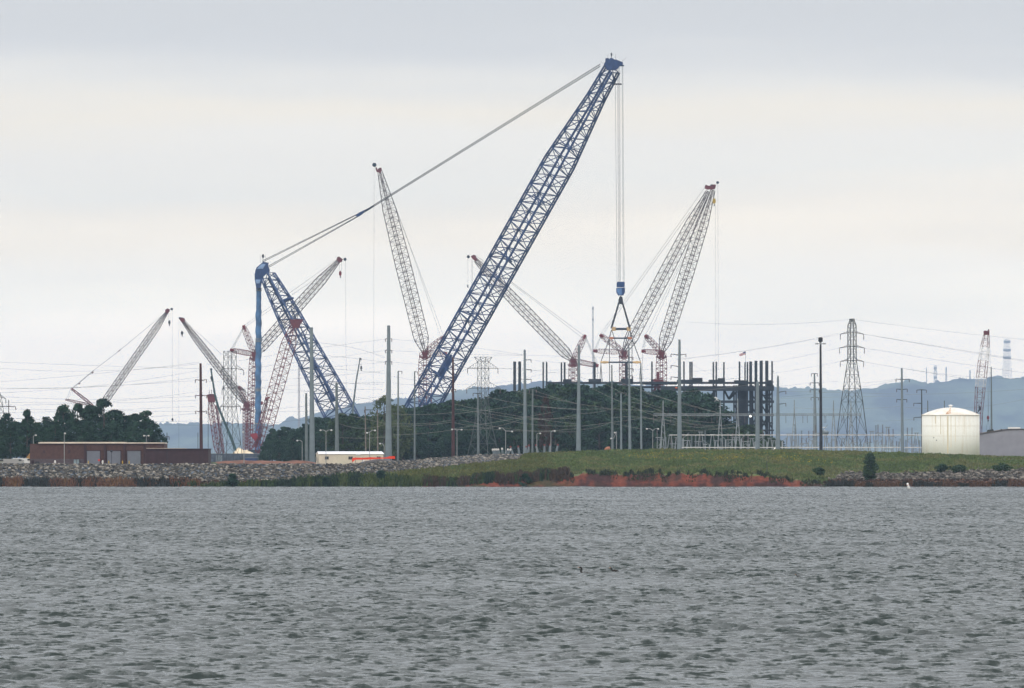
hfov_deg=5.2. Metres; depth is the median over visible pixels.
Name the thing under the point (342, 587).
water
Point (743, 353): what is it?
flagpole
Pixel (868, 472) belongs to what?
young pine
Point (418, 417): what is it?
tree
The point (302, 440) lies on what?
pine tree
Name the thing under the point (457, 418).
pine tree
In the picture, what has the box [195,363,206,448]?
utility pole
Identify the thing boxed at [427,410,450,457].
tree
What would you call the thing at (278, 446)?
tree
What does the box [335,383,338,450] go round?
utility pole
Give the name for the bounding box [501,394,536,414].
tree
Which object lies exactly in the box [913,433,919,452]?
equipment support
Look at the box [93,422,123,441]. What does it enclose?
tree
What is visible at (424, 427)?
tree
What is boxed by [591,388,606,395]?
pine tree
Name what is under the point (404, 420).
tree
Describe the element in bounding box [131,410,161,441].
pine tree
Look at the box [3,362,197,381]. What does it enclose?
power line
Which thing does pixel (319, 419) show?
tree
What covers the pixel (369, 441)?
street lamp
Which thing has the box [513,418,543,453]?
tree
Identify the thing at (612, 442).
utility pole
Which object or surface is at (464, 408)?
tree
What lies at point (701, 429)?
tree
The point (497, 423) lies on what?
tree
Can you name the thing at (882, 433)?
equipment support
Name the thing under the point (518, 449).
circuit breaker
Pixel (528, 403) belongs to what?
tree
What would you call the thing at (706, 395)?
pine tree
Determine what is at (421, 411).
tree
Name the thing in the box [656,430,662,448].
equipment support
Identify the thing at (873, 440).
equipment support
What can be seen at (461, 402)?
tree
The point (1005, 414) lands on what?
hills
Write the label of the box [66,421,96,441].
tree
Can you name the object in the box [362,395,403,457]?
tree
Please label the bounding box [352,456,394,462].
safety fence
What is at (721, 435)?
tree
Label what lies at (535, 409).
tree
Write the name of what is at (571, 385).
tree
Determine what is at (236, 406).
transmission tower
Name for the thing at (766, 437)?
tree
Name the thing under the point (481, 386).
transmission tower
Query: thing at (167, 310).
crawler crane
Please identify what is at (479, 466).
grass
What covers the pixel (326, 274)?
crawler crane
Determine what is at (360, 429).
tree
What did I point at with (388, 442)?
utility pole
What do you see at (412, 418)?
tree
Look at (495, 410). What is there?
tree
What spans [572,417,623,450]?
tree
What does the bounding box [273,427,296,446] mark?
tree
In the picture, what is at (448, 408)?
pine tree
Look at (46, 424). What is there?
pine tree
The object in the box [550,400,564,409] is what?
pine tree
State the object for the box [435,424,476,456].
tree
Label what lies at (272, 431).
pine tree
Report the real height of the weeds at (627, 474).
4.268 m
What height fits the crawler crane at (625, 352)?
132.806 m
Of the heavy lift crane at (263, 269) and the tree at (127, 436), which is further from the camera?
the heavy lift crane at (263, 269)
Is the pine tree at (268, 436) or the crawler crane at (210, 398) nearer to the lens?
the pine tree at (268, 436)
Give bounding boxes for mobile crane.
[210,368,236,450]
[352,358,361,413]
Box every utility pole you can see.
[0,400,15,457]
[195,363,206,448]
[305,393,307,460]
[309,327,314,461]
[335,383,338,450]
[364,406,368,450]
[377,410,377,450]
[385,325,391,459]
[397,371,401,460]
[414,371,417,459]
[451,357,455,456]
[473,393,481,453]
[523,350,531,453]
[529,389,536,452]
[576,345,580,450]
[611,365,613,448]
[618,392,623,449]
[628,347,633,448]
[640,363,641,448]
[671,339,685,449]
[755,380,759,448]
[776,376,785,448]
[810,373,818,449]
[896,368,909,451]
[913,389,926,452]
[991,367,991,428]
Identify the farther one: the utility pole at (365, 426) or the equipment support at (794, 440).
the utility pole at (365, 426)
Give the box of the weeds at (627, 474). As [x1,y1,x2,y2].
[451,467,830,484]
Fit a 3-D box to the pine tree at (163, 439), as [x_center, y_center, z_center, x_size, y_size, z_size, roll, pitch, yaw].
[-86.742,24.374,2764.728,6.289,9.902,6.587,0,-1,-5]
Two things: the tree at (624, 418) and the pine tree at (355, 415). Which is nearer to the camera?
the tree at (624, 418)
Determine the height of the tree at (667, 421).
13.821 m
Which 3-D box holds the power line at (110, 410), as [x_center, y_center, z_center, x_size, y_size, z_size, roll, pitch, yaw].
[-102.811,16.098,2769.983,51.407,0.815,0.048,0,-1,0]
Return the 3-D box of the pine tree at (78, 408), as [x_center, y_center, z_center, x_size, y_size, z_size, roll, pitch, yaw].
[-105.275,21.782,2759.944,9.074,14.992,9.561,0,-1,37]
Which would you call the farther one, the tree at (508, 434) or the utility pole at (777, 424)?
the tree at (508, 434)
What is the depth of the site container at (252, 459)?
4149.79 m
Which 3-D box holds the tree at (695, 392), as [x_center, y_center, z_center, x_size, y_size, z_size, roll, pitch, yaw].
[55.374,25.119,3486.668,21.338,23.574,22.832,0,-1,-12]
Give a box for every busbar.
[682,447,921,447]
[686,435,921,435]
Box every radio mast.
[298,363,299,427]
[592,307,593,387]
[933,365,936,382]
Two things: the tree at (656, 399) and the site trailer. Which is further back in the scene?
the tree at (656, 399)
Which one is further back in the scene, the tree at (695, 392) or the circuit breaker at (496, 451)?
the tree at (695, 392)
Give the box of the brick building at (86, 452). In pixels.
[30,442,166,464]
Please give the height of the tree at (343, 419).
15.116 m
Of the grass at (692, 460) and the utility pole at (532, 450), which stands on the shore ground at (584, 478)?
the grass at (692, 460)
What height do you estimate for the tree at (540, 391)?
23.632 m
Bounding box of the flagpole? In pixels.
[739,351,745,380]
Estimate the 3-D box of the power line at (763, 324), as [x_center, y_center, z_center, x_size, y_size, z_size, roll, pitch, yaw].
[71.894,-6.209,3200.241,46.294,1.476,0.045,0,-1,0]
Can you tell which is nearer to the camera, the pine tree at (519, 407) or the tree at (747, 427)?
the pine tree at (519, 407)
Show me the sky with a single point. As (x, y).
(866, 157)
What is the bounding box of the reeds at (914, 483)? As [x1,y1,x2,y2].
[825,479,1023,486]
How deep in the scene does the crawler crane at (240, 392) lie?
5449.53 m
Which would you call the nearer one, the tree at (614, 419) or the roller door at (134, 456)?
the roller door at (134, 456)
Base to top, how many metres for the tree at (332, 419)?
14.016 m
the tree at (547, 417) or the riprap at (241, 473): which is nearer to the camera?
the riprap at (241, 473)
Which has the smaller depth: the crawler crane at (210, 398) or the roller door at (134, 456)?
the roller door at (134, 456)
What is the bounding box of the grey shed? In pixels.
[980,427,1023,456]
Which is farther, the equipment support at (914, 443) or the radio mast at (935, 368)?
the radio mast at (935, 368)
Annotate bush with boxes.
[227,473,239,485]
[322,476,330,486]
[376,470,385,478]
[517,473,532,486]
[812,467,825,475]
[934,463,951,472]
[952,464,965,472]
[991,463,1012,470]
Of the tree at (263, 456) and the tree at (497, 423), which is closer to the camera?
the tree at (263, 456)
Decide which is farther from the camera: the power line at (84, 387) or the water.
the power line at (84, 387)
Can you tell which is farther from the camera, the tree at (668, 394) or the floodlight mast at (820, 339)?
the tree at (668, 394)
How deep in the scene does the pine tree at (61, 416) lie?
2739.24 m
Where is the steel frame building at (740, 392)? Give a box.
[513,361,773,436]
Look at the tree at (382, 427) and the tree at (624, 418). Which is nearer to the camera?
the tree at (382, 427)
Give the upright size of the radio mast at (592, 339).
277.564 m
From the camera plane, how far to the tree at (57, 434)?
2733.89 m
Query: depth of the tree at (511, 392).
3484.58 m
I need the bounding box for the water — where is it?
[0,486,1023,687]
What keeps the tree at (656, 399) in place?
on the ground
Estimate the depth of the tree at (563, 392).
3427.35 m
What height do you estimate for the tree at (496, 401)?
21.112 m
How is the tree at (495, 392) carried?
on the ground
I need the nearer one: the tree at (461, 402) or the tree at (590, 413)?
the tree at (590, 413)
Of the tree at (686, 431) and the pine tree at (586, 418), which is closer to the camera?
the tree at (686, 431)
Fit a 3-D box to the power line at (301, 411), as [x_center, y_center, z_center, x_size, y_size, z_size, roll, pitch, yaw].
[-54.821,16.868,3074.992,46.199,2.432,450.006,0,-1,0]
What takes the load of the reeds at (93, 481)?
on the shore ground at (584, 478)
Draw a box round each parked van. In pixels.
[3,459,23,463]
[13,458,29,463]
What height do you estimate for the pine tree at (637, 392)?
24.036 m
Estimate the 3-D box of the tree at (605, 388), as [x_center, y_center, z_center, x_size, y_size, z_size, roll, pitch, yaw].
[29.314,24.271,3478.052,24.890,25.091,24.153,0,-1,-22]
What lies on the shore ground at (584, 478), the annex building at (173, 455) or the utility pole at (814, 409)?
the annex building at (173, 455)
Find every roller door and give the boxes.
[86,450,100,463]
[106,450,120,463]
[126,450,140,463]
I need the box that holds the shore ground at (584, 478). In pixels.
[2,450,1023,486]
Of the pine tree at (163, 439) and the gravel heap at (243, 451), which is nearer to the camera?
the pine tree at (163, 439)
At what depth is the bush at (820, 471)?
2511.25 m
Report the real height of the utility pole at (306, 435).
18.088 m
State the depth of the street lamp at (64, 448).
2599.84 m
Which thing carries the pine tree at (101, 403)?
on the ground
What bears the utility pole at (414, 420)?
on the ground
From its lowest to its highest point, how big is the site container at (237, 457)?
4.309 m
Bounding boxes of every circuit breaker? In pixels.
[492,448,499,453]
[501,448,511,453]
[509,446,526,453]
[535,444,545,452]
[549,444,558,451]
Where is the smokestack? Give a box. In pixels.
[1002,339,1011,377]
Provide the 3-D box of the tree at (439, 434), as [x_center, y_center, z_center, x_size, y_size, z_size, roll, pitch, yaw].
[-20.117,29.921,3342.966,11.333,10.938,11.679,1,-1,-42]
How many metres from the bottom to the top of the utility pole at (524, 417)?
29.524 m
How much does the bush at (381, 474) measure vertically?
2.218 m
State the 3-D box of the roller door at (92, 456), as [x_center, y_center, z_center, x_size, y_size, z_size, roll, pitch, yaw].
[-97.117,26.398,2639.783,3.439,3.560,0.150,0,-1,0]
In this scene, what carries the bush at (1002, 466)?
on the shore ground at (584, 478)
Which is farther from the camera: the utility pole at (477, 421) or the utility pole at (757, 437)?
the utility pole at (477, 421)
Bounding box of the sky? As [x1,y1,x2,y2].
[0,0,1023,424]
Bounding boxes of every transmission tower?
[0,394,5,415]
[217,351,245,460]
[466,357,500,455]
[836,319,867,448]
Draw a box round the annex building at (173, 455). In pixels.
[146,448,210,463]
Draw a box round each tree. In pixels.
[0,413,18,457]
[0,421,32,463]
[0,431,25,464]
[11,409,40,456]
[21,422,48,445]
[37,416,58,438]
[38,423,72,441]
[49,404,75,441]
[60,403,92,441]
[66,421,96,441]
[70,404,108,440]
[82,398,124,441]
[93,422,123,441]
[105,409,124,423]
[106,415,143,441]
[118,426,147,441]
[124,413,141,431]
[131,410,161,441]
[148,424,167,442]
[257,450,270,460]
[260,440,270,460]
[265,433,273,456]
[266,431,292,460]
[269,428,275,460]
[271,441,286,460]
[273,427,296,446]
[275,426,290,461]
[285,441,299,460]
[286,433,301,460]
[295,431,309,459]
[296,423,316,445]
[298,439,316,460]
[300,422,328,461]
[308,417,326,458]
[315,436,328,454]
[316,418,333,445]
[321,412,359,450]
[349,413,358,421]
[349,417,382,450]
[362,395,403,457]
[379,404,416,460]
[385,413,424,459]
[392,429,420,460]
[403,429,434,458]
[405,407,434,459]
[410,413,430,458]
[411,416,447,458]
[418,429,439,458]
[422,404,446,417]
[424,427,458,457]
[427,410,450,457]
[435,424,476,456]
[438,399,456,405]
[439,405,451,413]
[442,414,464,455]
[447,411,486,456]
[448,424,493,455]
[449,399,469,456]
[457,409,501,443]
[459,397,484,414]
[459,403,473,415]
[470,402,491,409]
[475,395,516,417]
[475,424,503,453]
[476,421,516,453]
[479,389,507,399]
[480,406,515,440]
[491,418,538,453]
[498,403,527,428]
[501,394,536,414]
[502,390,518,395]
[506,392,539,417]
[507,400,543,435]
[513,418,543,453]
[515,418,561,448]
[519,386,553,403]
[519,401,559,422]
[537,395,554,451]
[538,413,572,451]
[542,383,568,394]
[547,414,595,451]
[548,387,576,402]
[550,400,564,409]
[553,397,608,448]
[553,401,597,441]
[561,383,581,396]
[562,387,598,402]
[570,414,597,448]
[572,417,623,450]
[574,384,590,395]
[582,393,608,408]
[584,401,609,435]
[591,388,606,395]
[594,417,627,450]
[596,383,625,393]
[597,393,617,400]
[598,398,627,417]
[601,414,650,449]
[602,384,638,395]
[602,402,642,446]
[609,394,637,407]
[619,419,660,449]
[631,395,649,400]
[631,397,661,417]
[633,386,646,394]
[635,403,672,443]
[637,420,668,448]
[639,392,656,397]
[642,401,695,435]
[644,418,675,446]
[646,396,666,402]
[652,389,664,395]
[654,421,701,449]
[660,390,677,398]
[665,395,704,414]
[665,401,730,448]
[672,420,719,449]
[682,388,702,397]
[691,412,734,449]
[693,396,740,438]
[700,392,718,423]
[701,424,720,448]
[725,427,762,448]
[730,424,769,448]
[751,433,775,449]
[768,438,785,448]
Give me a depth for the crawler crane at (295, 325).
4799.44 m
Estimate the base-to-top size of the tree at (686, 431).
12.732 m
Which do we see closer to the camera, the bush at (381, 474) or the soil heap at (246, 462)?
the bush at (381, 474)
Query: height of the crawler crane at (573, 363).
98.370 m
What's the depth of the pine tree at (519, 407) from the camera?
3382.16 m
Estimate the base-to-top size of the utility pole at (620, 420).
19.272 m
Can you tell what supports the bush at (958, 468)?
on the shore ground at (584, 478)
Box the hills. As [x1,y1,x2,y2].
[1,375,1023,460]
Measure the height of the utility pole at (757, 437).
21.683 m
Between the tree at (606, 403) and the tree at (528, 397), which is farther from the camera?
the tree at (528, 397)
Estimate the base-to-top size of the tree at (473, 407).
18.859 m
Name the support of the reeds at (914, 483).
on the shore ground at (584, 478)
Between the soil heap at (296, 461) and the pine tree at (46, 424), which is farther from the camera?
the pine tree at (46, 424)
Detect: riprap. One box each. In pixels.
[0,453,521,486]
[823,465,1023,486]
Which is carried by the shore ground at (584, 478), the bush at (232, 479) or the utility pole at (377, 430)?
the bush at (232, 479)
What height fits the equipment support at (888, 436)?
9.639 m
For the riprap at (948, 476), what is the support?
on the shore ground at (584, 478)
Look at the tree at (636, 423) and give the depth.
3325.61 m
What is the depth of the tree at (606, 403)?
3384.04 m
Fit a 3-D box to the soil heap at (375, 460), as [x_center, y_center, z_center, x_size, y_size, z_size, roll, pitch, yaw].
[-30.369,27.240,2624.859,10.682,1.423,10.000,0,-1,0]
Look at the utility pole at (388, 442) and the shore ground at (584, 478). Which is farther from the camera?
the utility pole at (388, 442)
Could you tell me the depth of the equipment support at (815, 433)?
2950.80 m
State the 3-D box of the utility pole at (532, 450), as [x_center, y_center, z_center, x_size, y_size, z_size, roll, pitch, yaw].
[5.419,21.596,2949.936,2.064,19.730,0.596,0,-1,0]
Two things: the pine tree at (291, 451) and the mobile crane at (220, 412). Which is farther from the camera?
the mobile crane at (220, 412)
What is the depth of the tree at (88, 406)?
2768.95 m
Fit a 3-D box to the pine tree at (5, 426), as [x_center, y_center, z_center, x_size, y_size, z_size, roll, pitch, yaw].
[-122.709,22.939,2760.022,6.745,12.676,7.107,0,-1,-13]
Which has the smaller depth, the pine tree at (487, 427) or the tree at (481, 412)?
the pine tree at (487, 427)
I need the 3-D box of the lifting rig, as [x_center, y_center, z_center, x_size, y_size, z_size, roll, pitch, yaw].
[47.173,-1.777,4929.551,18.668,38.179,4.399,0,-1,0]
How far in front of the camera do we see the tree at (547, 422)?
3341.41 m
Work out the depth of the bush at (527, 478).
2500.68 m
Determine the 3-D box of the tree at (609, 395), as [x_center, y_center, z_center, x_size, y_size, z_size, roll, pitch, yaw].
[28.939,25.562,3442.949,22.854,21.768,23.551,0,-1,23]
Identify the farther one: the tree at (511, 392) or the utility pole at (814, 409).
the tree at (511, 392)
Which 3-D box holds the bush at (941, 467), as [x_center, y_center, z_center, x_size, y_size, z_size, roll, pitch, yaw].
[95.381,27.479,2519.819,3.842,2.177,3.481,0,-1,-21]
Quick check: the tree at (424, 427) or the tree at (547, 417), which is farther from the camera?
the tree at (424, 427)
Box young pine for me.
[862,452,879,479]
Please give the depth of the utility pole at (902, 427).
2899.72 m
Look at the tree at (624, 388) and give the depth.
3477.80 m
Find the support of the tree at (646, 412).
on the ground
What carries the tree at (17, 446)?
on the ground
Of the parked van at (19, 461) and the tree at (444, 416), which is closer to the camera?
the parked van at (19, 461)
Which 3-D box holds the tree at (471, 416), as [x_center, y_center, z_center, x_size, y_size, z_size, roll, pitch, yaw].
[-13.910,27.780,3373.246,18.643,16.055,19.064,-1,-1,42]
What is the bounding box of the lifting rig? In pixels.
[600,296,640,381]
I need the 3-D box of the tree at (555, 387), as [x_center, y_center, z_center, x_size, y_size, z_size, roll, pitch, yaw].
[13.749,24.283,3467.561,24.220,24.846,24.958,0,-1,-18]
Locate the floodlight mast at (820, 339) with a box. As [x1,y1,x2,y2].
[815,337,825,450]
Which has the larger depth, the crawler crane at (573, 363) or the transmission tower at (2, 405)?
the crawler crane at (573, 363)
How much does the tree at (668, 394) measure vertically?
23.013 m
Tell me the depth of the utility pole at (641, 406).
2949.82 m
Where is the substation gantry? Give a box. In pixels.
[653,399,860,450]
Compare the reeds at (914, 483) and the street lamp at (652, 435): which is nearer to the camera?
the reeds at (914, 483)
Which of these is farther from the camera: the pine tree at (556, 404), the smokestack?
the smokestack
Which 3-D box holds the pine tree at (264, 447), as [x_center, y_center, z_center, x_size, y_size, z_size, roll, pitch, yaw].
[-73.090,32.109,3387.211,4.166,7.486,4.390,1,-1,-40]
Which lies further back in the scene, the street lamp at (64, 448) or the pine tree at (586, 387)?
the pine tree at (586, 387)
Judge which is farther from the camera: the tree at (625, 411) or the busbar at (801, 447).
the tree at (625, 411)
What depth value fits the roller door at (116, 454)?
2639.59 m
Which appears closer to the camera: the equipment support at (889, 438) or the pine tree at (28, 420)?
the pine tree at (28, 420)
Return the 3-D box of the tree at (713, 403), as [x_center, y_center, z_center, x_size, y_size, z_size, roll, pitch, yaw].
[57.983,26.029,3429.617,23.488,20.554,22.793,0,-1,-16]
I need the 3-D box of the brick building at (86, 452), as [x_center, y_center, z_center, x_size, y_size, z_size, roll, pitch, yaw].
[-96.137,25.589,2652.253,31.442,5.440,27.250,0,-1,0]
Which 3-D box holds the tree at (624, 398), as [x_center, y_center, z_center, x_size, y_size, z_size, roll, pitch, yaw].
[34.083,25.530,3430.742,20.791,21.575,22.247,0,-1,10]
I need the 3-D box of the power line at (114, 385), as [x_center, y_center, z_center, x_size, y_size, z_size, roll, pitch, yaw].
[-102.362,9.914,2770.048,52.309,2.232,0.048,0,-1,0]
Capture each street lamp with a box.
[64,433,65,463]
[366,430,375,459]
[499,428,512,453]
[646,428,658,448]
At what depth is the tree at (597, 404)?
3388.64 m
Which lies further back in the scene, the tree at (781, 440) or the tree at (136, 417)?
the tree at (781, 440)
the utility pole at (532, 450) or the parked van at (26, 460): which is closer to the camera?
the parked van at (26, 460)
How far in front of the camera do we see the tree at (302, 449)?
3340.60 m
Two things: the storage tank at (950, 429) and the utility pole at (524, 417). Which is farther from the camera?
the utility pole at (524, 417)
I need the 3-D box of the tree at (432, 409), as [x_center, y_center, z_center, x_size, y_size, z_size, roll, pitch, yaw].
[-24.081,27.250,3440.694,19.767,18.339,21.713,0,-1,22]
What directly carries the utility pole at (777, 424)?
on the ground
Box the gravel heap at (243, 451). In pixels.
[234,448,251,452]
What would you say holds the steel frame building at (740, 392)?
on the ground
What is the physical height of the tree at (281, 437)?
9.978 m
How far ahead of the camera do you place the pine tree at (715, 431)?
3339.58 m
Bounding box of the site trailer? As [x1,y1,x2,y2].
[314,451,383,464]
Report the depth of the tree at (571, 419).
3336.61 m
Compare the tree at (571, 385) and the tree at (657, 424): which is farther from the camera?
the tree at (571, 385)
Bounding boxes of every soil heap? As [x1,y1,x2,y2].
[216,460,291,463]
[285,460,315,463]
[360,459,392,462]
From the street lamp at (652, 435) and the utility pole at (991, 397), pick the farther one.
the utility pole at (991, 397)
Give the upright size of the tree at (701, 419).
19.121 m
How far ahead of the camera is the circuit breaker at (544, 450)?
2789.68 m
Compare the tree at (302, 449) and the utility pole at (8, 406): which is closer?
the utility pole at (8, 406)
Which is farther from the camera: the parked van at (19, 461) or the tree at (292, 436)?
the tree at (292, 436)
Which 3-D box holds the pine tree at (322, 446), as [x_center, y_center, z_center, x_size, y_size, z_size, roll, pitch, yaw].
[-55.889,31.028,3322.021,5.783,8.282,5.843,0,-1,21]
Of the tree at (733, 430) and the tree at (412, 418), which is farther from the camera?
the tree at (733, 430)
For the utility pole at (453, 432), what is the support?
on the ground
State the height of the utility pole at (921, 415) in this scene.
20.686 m
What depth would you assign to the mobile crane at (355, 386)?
4799.70 m
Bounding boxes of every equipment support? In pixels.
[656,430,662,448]
[793,424,796,446]
[814,425,818,449]
[868,431,874,450]
[874,425,877,450]
[876,428,883,451]
[884,427,891,451]
[887,429,894,451]
[906,431,913,452]
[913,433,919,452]
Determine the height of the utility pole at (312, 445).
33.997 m
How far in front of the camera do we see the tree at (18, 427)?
2767.84 m
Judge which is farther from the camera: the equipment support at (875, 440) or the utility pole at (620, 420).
the equipment support at (875, 440)
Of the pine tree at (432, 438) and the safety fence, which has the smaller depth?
the safety fence
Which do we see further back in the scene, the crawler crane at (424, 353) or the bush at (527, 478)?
the crawler crane at (424, 353)
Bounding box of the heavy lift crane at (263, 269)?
[248,53,624,452]
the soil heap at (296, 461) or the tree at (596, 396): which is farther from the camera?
the tree at (596, 396)
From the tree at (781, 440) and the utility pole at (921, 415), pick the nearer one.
the utility pole at (921, 415)
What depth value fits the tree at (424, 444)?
3326.64 m
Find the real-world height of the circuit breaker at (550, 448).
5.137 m
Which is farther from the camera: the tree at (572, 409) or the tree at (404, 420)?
the tree at (572, 409)
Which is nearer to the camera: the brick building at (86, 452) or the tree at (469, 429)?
the brick building at (86, 452)
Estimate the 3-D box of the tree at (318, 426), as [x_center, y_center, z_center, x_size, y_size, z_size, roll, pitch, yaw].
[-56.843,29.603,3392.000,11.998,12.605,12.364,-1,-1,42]
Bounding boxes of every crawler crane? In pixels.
[65,308,172,420]
[179,317,262,449]
[207,390,224,452]
[230,257,346,449]
[250,311,302,452]
[372,163,447,405]
[467,255,598,384]
[593,184,711,384]
[641,181,718,389]
[974,329,989,432]
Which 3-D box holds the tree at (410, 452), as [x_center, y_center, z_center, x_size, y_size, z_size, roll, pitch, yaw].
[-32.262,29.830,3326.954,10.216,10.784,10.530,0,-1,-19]
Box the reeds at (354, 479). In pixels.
[169,466,570,486]
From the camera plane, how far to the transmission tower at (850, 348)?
3200.01 m
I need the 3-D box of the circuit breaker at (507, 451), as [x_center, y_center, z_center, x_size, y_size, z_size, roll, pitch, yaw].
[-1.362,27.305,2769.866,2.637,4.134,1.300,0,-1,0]
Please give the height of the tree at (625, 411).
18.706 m
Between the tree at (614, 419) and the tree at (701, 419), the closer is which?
the tree at (614, 419)
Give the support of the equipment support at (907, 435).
on the ground
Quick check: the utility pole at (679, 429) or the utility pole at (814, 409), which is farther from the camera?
the utility pole at (814, 409)
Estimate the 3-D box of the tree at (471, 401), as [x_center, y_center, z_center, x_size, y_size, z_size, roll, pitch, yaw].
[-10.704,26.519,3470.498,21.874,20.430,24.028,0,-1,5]
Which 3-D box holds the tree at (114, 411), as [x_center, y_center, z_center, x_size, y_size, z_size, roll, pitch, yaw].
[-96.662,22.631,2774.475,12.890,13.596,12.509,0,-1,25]
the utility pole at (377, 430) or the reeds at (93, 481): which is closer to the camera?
the reeds at (93, 481)
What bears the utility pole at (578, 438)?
on the ground
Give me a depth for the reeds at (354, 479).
2502.25 m
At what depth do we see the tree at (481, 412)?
3379.15 m
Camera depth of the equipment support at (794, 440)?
2979.09 m
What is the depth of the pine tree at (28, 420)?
2749.46 m
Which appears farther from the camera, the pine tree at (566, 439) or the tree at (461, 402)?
the tree at (461, 402)
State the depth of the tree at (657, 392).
3481.84 m
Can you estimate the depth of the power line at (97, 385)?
2770.03 m
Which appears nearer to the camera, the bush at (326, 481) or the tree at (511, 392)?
the bush at (326, 481)
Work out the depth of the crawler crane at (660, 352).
5250.11 m
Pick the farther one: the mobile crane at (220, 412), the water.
the mobile crane at (220, 412)
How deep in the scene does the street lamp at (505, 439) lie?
2749.84 m
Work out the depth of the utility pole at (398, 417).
3249.75 m
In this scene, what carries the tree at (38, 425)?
on the ground
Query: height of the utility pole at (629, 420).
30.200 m
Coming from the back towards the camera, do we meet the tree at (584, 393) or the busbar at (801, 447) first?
the tree at (584, 393)
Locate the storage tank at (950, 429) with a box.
[922,405,979,454]
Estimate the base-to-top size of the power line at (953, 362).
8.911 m
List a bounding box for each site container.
[211,453,259,461]
[245,458,257,460]
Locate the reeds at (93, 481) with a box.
[0,474,200,486]
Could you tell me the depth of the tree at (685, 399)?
3415.36 m
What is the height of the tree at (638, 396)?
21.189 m
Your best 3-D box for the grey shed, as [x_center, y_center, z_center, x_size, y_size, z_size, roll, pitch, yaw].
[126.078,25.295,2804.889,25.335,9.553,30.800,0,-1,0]
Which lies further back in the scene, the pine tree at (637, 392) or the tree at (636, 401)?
the pine tree at (637, 392)
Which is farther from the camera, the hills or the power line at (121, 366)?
the hills
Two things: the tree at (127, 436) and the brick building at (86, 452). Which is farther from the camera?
the tree at (127, 436)
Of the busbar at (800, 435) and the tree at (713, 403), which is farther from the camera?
the tree at (713, 403)
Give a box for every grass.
[363,448,1023,484]
[397,452,555,481]
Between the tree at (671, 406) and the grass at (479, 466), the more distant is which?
the tree at (671, 406)
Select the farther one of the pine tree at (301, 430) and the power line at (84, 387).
the pine tree at (301, 430)
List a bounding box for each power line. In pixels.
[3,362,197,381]
[7,371,194,392]
[8,362,198,368]
[22,377,195,388]
[32,380,194,388]
[35,409,184,411]
[248,398,380,411]
[695,319,848,324]
[867,348,1022,372]
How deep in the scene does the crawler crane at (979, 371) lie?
4499.40 m
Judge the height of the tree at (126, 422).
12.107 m
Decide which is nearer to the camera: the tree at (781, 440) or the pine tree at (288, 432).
the pine tree at (288, 432)
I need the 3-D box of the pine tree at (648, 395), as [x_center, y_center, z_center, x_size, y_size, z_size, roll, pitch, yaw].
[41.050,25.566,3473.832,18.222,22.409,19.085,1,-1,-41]

